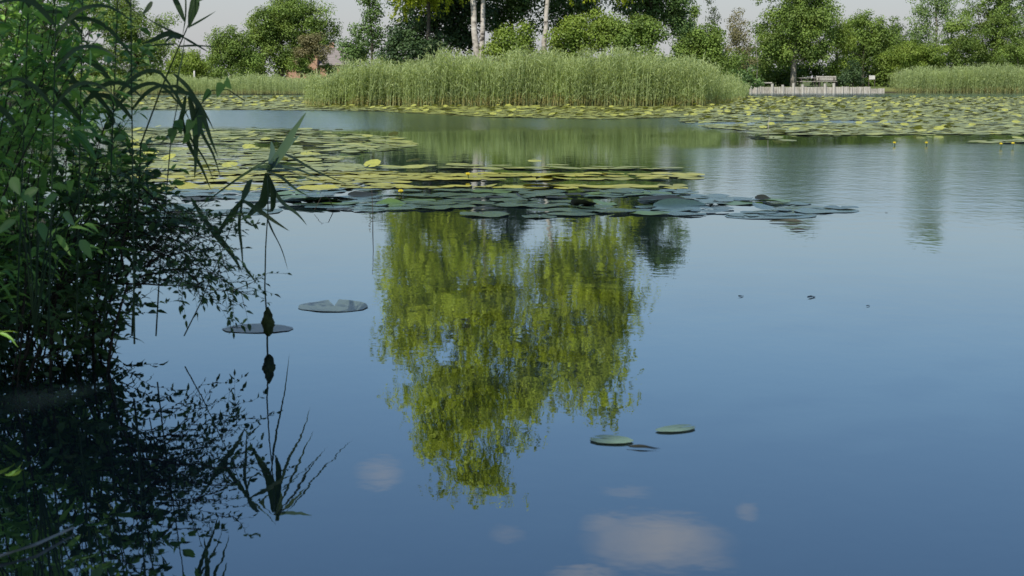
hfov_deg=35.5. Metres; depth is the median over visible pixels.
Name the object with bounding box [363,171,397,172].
lily pad
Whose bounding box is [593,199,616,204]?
lily pad
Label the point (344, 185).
lily pad
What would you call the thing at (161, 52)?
leafy tree
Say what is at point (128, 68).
distant wood
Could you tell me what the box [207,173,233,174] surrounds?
lily pad
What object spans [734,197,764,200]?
lily pad
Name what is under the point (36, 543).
dead stalk
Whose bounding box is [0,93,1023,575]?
water
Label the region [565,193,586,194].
lily pad
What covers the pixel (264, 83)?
reed bed
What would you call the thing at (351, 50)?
shrub
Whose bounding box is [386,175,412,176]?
lily pad
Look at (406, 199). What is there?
lily pad
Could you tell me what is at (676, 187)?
lily pad
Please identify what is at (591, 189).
lily pad
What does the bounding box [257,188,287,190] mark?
lily pad
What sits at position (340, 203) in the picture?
lily pad
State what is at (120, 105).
reed
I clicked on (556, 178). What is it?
lily pad
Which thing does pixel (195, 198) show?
lily pad
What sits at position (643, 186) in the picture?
lily pad
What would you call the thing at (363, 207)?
lily pad
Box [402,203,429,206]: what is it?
lily pad
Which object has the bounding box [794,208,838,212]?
lily pad
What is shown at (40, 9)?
reed
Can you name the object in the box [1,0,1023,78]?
sky
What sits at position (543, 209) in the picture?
lily pad
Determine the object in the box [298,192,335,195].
lily pad
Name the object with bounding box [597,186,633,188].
lily pad
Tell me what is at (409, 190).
lily pad
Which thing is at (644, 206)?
lily pad
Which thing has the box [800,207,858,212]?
lily pad
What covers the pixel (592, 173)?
lily pad
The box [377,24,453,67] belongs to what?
shrub
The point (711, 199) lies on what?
lily pad
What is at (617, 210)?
lily pad
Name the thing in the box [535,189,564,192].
lily pad
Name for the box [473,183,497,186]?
lily pad
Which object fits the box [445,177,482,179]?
lily pad
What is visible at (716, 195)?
lily pad
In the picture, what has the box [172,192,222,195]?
lily pad
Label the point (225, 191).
lily pad
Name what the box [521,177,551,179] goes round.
lily pad
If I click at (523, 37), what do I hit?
shrub
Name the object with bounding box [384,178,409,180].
lily pad
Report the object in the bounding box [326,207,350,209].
lily pad
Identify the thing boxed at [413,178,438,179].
lily pad
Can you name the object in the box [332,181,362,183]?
lily pad
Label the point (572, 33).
shrub
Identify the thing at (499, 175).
lily pad
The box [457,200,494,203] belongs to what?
lily pad
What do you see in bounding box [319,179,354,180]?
lily pad
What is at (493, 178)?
lily pad
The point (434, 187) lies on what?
lily pad
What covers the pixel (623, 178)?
lily pad
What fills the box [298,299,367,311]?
lily pad
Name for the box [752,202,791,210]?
lily pad
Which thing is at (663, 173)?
lily pad
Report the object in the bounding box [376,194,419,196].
lily pad
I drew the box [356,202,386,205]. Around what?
lily pad
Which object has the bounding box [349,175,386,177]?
lily pad
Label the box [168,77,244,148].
bindweed
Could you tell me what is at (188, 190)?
lily pad
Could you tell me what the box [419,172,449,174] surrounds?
lily pad
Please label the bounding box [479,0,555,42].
leafy tree
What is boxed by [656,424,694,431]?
lily pad
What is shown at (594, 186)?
lily pad
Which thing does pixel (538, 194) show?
lily pad
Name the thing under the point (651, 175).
lily pad
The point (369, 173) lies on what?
lily pad
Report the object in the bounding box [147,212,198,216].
lily pad
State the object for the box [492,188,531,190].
lily pad
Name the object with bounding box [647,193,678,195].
lily pad
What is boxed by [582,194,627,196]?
lily pad
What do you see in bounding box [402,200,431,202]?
lily pad
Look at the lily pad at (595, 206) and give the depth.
14.89 m
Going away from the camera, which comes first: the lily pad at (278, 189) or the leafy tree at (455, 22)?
the lily pad at (278, 189)
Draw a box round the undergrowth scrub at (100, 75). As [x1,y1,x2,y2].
[2,61,358,83]
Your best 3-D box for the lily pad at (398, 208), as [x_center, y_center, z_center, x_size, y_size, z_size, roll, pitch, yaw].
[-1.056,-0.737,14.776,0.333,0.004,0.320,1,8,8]
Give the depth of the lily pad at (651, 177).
19.23 m
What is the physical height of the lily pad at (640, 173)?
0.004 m
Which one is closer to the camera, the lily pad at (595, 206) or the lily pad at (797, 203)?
the lily pad at (595, 206)
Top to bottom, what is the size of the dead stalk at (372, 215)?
0.330 m
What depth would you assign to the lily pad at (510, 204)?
15.21 m
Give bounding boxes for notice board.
[868,75,874,86]
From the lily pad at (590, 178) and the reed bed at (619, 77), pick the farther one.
the reed bed at (619, 77)
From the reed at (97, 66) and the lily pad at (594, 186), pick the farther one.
the lily pad at (594, 186)
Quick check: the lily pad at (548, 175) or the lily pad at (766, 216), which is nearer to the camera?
the lily pad at (766, 216)
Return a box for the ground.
[3,80,1021,249]
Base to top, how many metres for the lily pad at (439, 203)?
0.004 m
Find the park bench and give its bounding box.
[816,76,836,86]
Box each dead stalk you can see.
[0,527,73,557]
[372,199,372,231]
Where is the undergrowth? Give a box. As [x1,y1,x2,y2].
[723,37,1023,86]
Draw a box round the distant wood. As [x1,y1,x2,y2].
[3,49,969,80]
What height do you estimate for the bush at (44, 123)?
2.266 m
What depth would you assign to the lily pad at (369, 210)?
14.59 m
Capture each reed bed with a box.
[82,71,324,93]
[296,38,749,106]
[887,59,1023,92]
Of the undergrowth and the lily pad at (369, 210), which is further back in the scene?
the undergrowth
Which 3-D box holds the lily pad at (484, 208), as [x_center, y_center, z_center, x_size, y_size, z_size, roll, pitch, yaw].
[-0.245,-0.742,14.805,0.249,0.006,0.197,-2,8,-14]
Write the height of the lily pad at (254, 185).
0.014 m
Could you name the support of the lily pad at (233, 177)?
on the water
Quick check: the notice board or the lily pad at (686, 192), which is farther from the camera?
the notice board
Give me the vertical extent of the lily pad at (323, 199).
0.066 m
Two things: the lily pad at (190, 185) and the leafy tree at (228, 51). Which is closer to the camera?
the lily pad at (190, 185)
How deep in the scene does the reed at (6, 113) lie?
5.98 m
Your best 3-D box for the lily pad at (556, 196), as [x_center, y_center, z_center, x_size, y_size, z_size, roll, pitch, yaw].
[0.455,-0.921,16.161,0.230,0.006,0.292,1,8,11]
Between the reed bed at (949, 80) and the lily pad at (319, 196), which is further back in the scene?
the reed bed at (949, 80)
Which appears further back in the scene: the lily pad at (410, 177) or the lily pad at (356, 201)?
the lily pad at (410, 177)
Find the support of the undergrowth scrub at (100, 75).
on the ground
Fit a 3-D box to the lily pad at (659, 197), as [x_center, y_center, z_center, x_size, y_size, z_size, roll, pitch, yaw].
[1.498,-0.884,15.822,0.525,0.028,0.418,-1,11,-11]
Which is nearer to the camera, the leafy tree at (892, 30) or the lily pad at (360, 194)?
the lily pad at (360, 194)
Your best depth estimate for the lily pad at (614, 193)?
16.66 m
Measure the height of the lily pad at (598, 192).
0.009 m
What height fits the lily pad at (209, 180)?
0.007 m
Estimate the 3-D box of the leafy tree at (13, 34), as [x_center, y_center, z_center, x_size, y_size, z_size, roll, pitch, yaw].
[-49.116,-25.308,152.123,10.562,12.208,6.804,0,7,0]
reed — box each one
[0,0,85,343]
[0,0,136,343]
[0,0,145,343]
[32,0,184,343]
[38,0,189,343]
[131,0,215,335]
[155,39,220,335]
[184,179,288,335]
[202,113,347,344]
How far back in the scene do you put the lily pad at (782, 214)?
14.14 m
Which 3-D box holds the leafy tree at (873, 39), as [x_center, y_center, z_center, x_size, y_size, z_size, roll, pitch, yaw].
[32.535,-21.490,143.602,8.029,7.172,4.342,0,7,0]
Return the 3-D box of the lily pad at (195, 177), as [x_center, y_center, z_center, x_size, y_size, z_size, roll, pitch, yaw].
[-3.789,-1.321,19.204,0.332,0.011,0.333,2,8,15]
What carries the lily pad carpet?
on the water
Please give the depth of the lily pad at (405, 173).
20.23 m
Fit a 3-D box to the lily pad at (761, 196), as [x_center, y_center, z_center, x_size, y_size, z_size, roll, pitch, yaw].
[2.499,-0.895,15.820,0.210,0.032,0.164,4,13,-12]
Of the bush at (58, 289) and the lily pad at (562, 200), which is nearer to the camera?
the bush at (58, 289)
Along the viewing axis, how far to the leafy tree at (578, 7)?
81.44 m
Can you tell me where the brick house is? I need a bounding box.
[286,42,353,81]
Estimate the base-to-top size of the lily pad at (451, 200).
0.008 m
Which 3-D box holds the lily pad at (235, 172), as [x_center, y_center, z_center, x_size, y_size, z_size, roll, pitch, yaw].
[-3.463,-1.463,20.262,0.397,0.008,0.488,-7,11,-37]
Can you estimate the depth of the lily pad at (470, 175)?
19.67 m
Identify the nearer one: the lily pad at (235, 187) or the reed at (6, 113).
the reed at (6, 113)
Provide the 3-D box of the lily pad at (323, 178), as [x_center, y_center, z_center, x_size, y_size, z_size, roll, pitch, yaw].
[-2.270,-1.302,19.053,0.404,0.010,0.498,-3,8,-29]
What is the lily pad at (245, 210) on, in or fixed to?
on the water
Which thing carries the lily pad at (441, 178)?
on the water
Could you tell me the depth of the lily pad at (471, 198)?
15.96 m
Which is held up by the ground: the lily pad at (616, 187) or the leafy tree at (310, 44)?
the leafy tree at (310, 44)
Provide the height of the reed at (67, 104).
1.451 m
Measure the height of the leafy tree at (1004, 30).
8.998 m
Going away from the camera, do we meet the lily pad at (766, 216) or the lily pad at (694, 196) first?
the lily pad at (766, 216)
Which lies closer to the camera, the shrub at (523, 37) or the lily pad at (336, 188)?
the lily pad at (336, 188)
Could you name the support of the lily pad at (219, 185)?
on the water
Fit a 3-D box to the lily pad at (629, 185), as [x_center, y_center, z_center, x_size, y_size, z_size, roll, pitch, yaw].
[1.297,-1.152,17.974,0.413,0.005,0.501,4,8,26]
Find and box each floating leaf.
[628,444,654,448]
[770,219,802,221]
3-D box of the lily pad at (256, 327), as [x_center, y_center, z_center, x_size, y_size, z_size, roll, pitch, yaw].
[-1.230,0.193,7.738,0.353,0.002,0.283,1,8,8]
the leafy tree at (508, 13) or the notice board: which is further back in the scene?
the notice board
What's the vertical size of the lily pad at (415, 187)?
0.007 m
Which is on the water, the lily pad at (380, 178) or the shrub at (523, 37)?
the lily pad at (380, 178)
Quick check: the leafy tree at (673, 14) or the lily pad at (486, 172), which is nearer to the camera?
the lily pad at (486, 172)
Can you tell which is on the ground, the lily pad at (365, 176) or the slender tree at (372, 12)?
the slender tree at (372, 12)
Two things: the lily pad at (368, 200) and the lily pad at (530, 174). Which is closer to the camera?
the lily pad at (368, 200)
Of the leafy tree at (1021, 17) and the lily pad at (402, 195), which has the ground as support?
the leafy tree at (1021, 17)
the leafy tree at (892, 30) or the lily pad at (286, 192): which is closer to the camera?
the lily pad at (286, 192)
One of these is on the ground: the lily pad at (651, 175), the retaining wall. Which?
the retaining wall
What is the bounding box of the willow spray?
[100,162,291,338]
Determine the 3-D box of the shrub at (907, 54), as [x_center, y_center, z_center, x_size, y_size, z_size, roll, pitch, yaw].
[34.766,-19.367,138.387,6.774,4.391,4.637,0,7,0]
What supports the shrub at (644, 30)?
on the ground
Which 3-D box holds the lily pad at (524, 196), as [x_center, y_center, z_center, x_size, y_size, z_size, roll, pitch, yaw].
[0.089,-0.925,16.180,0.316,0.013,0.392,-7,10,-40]
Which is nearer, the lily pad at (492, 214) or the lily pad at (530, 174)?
the lily pad at (492, 214)
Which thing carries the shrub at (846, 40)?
on the ground
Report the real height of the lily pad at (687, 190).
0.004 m
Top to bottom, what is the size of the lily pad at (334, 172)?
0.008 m
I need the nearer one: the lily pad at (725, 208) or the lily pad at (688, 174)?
the lily pad at (725, 208)
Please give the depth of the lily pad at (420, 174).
19.93 m
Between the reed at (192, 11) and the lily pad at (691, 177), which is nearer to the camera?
the reed at (192, 11)
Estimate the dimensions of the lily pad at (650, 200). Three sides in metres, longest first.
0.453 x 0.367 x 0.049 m
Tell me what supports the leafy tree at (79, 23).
on the ground
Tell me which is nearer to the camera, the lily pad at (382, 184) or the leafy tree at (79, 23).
the lily pad at (382, 184)
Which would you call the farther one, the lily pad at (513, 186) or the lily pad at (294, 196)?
the lily pad at (513, 186)
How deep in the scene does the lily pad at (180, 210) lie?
14.40 m
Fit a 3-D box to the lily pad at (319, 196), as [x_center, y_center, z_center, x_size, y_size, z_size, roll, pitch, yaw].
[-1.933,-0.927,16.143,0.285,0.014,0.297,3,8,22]
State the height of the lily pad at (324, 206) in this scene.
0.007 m
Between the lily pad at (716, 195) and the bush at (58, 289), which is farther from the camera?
the lily pad at (716, 195)
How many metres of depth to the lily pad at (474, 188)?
17.26 m
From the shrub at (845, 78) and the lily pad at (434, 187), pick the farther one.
the shrub at (845, 78)
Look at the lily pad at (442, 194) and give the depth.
16.49 m
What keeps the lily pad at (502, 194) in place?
on the water
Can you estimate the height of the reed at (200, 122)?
1.277 m
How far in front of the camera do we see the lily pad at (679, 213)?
14.20 m
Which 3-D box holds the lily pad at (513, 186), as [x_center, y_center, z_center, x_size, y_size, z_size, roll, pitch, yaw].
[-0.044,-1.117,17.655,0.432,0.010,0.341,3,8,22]
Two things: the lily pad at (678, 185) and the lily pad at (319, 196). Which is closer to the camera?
the lily pad at (319, 196)
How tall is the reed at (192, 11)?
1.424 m
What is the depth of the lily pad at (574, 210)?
14.64 m
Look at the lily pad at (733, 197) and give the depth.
16.11 m
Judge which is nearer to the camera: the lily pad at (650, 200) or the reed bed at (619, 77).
the lily pad at (650, 200)
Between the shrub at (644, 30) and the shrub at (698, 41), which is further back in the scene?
the shrub at (698, 41)
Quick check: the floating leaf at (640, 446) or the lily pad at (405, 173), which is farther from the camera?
the lily pad at (405, 173)
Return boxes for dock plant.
[0,177,91,332]
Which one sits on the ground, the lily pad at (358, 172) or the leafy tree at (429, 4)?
the leafy tree at (429, 4)
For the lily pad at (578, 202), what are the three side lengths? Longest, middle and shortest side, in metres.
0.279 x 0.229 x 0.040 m
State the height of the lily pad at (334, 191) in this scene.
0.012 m
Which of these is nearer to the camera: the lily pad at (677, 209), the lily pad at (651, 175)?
the lily pad at (677, 209)
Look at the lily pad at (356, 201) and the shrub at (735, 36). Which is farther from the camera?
the shrub at (735, 36)
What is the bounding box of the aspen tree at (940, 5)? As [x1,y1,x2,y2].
[903,0,976,53]
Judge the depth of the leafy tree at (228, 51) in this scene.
144.03 m
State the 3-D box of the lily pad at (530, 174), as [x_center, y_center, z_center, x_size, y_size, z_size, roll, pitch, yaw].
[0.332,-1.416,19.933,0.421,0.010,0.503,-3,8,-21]
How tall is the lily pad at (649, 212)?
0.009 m
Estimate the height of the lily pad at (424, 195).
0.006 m
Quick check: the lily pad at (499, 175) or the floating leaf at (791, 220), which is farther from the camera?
the lily pad at (499, 175)
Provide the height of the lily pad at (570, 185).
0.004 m
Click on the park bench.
(833, 79)
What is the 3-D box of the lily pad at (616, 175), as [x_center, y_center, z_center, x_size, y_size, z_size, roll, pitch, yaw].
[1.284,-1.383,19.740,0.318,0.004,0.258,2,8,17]
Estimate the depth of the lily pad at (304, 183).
18.41 m
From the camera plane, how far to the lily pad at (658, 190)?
17.15 m
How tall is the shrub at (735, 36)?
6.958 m
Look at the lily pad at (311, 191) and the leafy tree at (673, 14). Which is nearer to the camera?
the lily pad at (311, 191)
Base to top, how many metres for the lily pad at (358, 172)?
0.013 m
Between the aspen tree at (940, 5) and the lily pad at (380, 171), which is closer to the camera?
the lily pad at (380, 171)
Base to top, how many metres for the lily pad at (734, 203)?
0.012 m
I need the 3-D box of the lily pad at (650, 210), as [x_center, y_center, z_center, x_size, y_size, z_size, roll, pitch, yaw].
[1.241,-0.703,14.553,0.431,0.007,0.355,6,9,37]
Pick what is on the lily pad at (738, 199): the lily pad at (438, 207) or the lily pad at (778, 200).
the lily pad at (778, 200)
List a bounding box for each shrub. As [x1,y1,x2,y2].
[165,45,212,79]
[285,53,334,76]
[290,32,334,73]
[333,35,378,66]
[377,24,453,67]
[478,20,539,62]
[542,6,614,61]
[595,10,671,59]
[668,20,748,78]
[724,7,761,77]
[818,13,860,86]
[835,59,866,86]
[876,39,950,72]
[993,38,1023,71]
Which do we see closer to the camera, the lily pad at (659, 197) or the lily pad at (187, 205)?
the lily pad at (187, 205)
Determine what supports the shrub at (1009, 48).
on the ground
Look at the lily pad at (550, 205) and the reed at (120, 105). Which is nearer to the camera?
the reed at (120, 105)
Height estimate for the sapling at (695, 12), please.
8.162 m
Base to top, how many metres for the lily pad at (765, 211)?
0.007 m
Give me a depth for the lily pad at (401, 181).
18.59 m
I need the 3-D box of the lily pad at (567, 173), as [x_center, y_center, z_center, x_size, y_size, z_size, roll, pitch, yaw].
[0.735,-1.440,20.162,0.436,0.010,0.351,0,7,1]
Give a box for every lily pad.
[144,204,193,207]
[145,207,205,211]
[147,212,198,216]
[158,175,185,178]
[164,189,211,192]
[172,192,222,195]
[176,182,214,188]
[181,177,210,178]
[182,197,217,199]
[195,179,226,181]
[197,208,282,214]
[200,187,220,188]
[202,184,238,186]
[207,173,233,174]
[210,189,240,192]
[218,195,259,198]
[219,187,254,188]
[222,323,292,332]
[223,171,255,173]
[226,176,247,178]
[236,197,277,200]
[239,192,260,194]
[240,184,277,186]
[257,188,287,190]
[278,191,319,194]
[280,195,308,197]
[283,187,306,190]
[283,197,341,201]
[291,182,323,184]
[291,190,326,191]
[293,202,323,204]
[297,184,337,189]
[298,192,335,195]
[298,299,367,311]
[304,204,352,207]
[305,177,337,179]
[305,195,336,196]
[315,190,345,192]
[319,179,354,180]
[323,202,353,204]
[325,171,346,172]
[325,187,345,189]
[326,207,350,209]
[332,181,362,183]
[335,184,360,187]
[338,195,383,198]
[341,200,367,202]
[346,206,385,208]
[347,172,368,173]
[348,191,377,197]
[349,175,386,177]
[352,209,382,211]
[355,180,390,181]
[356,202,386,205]
[357,199,383,201]
[358,173,377,174]
[362,177,395,178]
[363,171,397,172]
[370,184,394,185]
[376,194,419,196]
[376,198,405,205]
[379,207,414,208]
[381,181,410,182]
[382,184,413,186]
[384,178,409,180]
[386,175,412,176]
[394,189,421,190]
[396,173,418,174]
[396,177,423,178]
[396,193,439,196]
[401,175,429,176]
[401,186,425,187]
[401,198,435,200]
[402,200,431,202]
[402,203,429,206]
[407,173,434,175]
[410,205,451,208]
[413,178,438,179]
[413,201,457,204]
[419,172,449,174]
[426,186,443,187]
[429,192,473,196]
[430,177,461,179]
[433,175,452,176]
[434,188,462,190]
[434,204,475,207]
[436,199,470,201]
[440,185,470,186]
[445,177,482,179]
[445,195,485,198]
[457,174,486,176]
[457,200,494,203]
[458,198,485,199]
[460,188,491,190]
[460,211,508,216]
[467,172,497,173]
[472,189,510,192]
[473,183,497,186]
[474,207,494,208]
[481,174,512,174]
[483,178,504,179]
[487,175,512,176]
[489,198,536,200]
[490,193,524,195]
[491,185,523,187]
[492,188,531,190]
[492,203,540,205]
[498,173,528,173]
[503,195,534,197]
[503,199,539,202]
[518,191,556,193]
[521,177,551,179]
[522,184,564,185]
[522,192,564,195]
[522,214,556,217]
[524,173,545,175]
[527,203,570,207]
[527,209,562,210]
[531,174,564,176]
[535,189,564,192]
[542,177,571,178]
[546,196,567,197]
[547,212,595,215]
[550,208,596,211]
[553,200,570,201]
[554,187,577,188]
[556,173,576,174]
[560,184,585,186]
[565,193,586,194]
[571,199,595,205]
[572,178,601,179]
[572,204,613,208]
[576,172,607,173]
[579,185,613,187]
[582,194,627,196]
[583,189,599,190]
[586,192,610,193]
[590,435,633,442]
[592,208,636,211]
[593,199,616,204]
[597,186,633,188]
[598,177,633,179]
[599,189,643,192]
[605,175,626,176]
[606,192,642,194]
[607,188,643,190]
[614,184,646,186]
[628,173,651,174]
[629,185,657,186]
[629,211,673,214]
[632,191,671,193]
[635,205,654,207]
[636,209,670,211]
[637,175,662,176]
[639,177,668,178]
[639,195,684,200]
[642,190,673,192]
[642,199,661,201]
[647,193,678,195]
[652,172,675,173]
[652,207,701,210]
[653,198,708,207]
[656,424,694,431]
[658,184,687,186]
[660,189,691,191]
[663,175,695,176]
[663,187,687,188]
[665,211,706,214]
[673,173,704,175]
[674,191,698,192]
[679,177,703,178]
[680,195,721,197]
[690,194,729,196]
[691,209,728,212]
[694,198,733,201]
[699,201,721,203]
[704,207,733,209]
[722,197,747,198]
[722,201,762,204]
[725,212,815,218]
[726,213,759,216]
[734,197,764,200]
[740,210,775,213]
[750,199,789,201]
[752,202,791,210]
[755,194,770,199]
[762,213,803,215]
[782,202,810,204]
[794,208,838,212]
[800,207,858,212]
[824,205,858,208]
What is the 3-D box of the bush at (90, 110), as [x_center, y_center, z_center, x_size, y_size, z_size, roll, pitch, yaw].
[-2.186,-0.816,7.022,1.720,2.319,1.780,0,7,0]
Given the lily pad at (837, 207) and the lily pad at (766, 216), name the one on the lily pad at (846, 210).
the lily pad at (837, 207)
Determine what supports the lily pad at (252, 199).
on the water
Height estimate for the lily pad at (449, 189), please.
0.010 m
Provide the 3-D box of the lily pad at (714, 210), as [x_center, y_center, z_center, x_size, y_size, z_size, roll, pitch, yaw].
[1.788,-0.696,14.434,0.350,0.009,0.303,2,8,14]
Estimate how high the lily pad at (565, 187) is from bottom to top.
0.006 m
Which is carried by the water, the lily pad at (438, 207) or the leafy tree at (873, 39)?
the lily pad at (438, 207)
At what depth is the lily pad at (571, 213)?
14.21 m
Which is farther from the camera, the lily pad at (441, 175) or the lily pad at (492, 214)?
the lily pad at (441, 175)
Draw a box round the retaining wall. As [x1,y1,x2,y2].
[749,82,884,92]
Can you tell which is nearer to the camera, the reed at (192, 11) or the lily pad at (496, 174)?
the reed at (192, 11)
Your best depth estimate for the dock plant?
5.73 m
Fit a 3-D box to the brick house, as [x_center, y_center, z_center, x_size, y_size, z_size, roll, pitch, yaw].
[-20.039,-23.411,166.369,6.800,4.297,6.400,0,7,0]
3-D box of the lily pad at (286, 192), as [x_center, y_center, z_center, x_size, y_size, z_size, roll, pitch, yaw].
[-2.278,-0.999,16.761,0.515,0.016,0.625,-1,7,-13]
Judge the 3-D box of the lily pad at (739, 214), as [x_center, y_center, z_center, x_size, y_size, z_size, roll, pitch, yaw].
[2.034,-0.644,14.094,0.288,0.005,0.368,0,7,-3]
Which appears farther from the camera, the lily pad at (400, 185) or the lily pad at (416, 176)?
the lily pad at (416, 176)
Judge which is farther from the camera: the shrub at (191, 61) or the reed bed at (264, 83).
the shrub at (191, 61)
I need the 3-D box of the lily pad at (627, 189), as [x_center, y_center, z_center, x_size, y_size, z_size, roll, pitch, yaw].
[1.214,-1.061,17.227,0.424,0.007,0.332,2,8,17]
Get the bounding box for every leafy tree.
[0,0,49,82]
[23,0,107,74]
[83,0,181,70]
[202,24,268,83]
[234,0,343,78]
[383,0,500,69]
[388,0,463,61]
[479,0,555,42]
[537,0,608,55]
[602,0,697,50]
[743,0,844,86]
[830,9,915,86]
[840,13,909,48]
[941,0,1023,72]
[1011,0,1023,44]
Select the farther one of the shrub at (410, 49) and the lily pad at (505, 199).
the shrub at (410, 49)
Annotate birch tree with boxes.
[387,0,484,58]
[541,0,643,55]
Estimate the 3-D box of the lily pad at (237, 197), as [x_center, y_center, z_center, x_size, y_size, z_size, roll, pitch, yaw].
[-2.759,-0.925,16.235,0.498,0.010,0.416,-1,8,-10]
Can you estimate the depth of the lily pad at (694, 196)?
16.07 m
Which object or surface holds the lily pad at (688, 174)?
on the water
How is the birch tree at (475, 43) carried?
on the ground
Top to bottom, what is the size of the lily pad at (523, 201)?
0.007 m
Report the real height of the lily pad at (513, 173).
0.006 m
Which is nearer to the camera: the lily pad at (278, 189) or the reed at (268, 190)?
the reed at (268, 190)
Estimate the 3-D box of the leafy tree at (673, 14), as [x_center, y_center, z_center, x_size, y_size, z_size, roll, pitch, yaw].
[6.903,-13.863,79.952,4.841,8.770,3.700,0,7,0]
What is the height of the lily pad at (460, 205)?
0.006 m
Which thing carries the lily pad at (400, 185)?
on the water
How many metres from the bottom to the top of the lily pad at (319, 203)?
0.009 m
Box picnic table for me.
[797,78,815,86]
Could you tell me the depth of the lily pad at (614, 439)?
5.34 m
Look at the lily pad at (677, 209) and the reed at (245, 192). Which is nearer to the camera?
the reed at (245, 192)
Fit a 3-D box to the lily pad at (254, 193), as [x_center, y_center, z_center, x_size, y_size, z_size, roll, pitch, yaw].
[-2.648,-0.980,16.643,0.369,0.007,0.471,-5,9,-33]
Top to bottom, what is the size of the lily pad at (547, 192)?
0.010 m
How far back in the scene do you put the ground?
120.69 m
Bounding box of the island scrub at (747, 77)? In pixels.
[485,51,765,96]
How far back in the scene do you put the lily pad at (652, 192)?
16.79 m
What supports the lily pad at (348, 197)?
on the water
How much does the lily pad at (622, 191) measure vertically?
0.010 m
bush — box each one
[0,0,158,386]
[0,0,188,370]
[0,112,207,378]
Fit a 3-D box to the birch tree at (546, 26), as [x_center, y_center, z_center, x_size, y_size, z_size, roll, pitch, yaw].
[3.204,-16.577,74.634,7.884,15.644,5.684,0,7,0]
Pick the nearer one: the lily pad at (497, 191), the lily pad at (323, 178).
the lily pad at (497, 191)
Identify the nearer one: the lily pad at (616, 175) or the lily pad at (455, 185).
the lily pad at (455, 185)
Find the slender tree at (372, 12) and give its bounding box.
[347,0,401,65]
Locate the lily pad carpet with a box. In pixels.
[110,95,1023,172]
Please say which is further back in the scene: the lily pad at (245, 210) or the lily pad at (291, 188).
the lily pad at (291, 188)
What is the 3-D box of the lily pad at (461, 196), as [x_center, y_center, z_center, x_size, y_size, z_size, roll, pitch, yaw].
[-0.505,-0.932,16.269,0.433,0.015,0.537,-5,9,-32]
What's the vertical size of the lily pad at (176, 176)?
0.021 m
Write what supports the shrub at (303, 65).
on the ground
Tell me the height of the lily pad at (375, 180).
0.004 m
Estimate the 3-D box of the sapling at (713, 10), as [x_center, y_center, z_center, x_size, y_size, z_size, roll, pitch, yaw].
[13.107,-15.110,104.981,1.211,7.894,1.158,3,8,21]
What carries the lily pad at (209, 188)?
on the water
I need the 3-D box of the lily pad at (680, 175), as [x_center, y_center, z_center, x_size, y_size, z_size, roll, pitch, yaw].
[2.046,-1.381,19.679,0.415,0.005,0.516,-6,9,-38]
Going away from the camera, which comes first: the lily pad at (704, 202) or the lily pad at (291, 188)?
the lily pad at (704, 202)
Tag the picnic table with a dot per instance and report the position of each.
(812, 81)
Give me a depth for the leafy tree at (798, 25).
136.44 m
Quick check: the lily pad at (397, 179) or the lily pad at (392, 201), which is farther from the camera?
the lily pad at (397, 179)
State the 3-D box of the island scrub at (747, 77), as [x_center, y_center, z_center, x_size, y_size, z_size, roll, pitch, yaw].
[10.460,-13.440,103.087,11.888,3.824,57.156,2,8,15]
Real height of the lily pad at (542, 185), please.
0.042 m
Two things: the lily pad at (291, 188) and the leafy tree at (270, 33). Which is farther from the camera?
the leafy tree at (270, 33)
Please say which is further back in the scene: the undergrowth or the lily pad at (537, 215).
the undergrowth
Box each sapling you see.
[686,3,701,24]
[705,0,721,23]

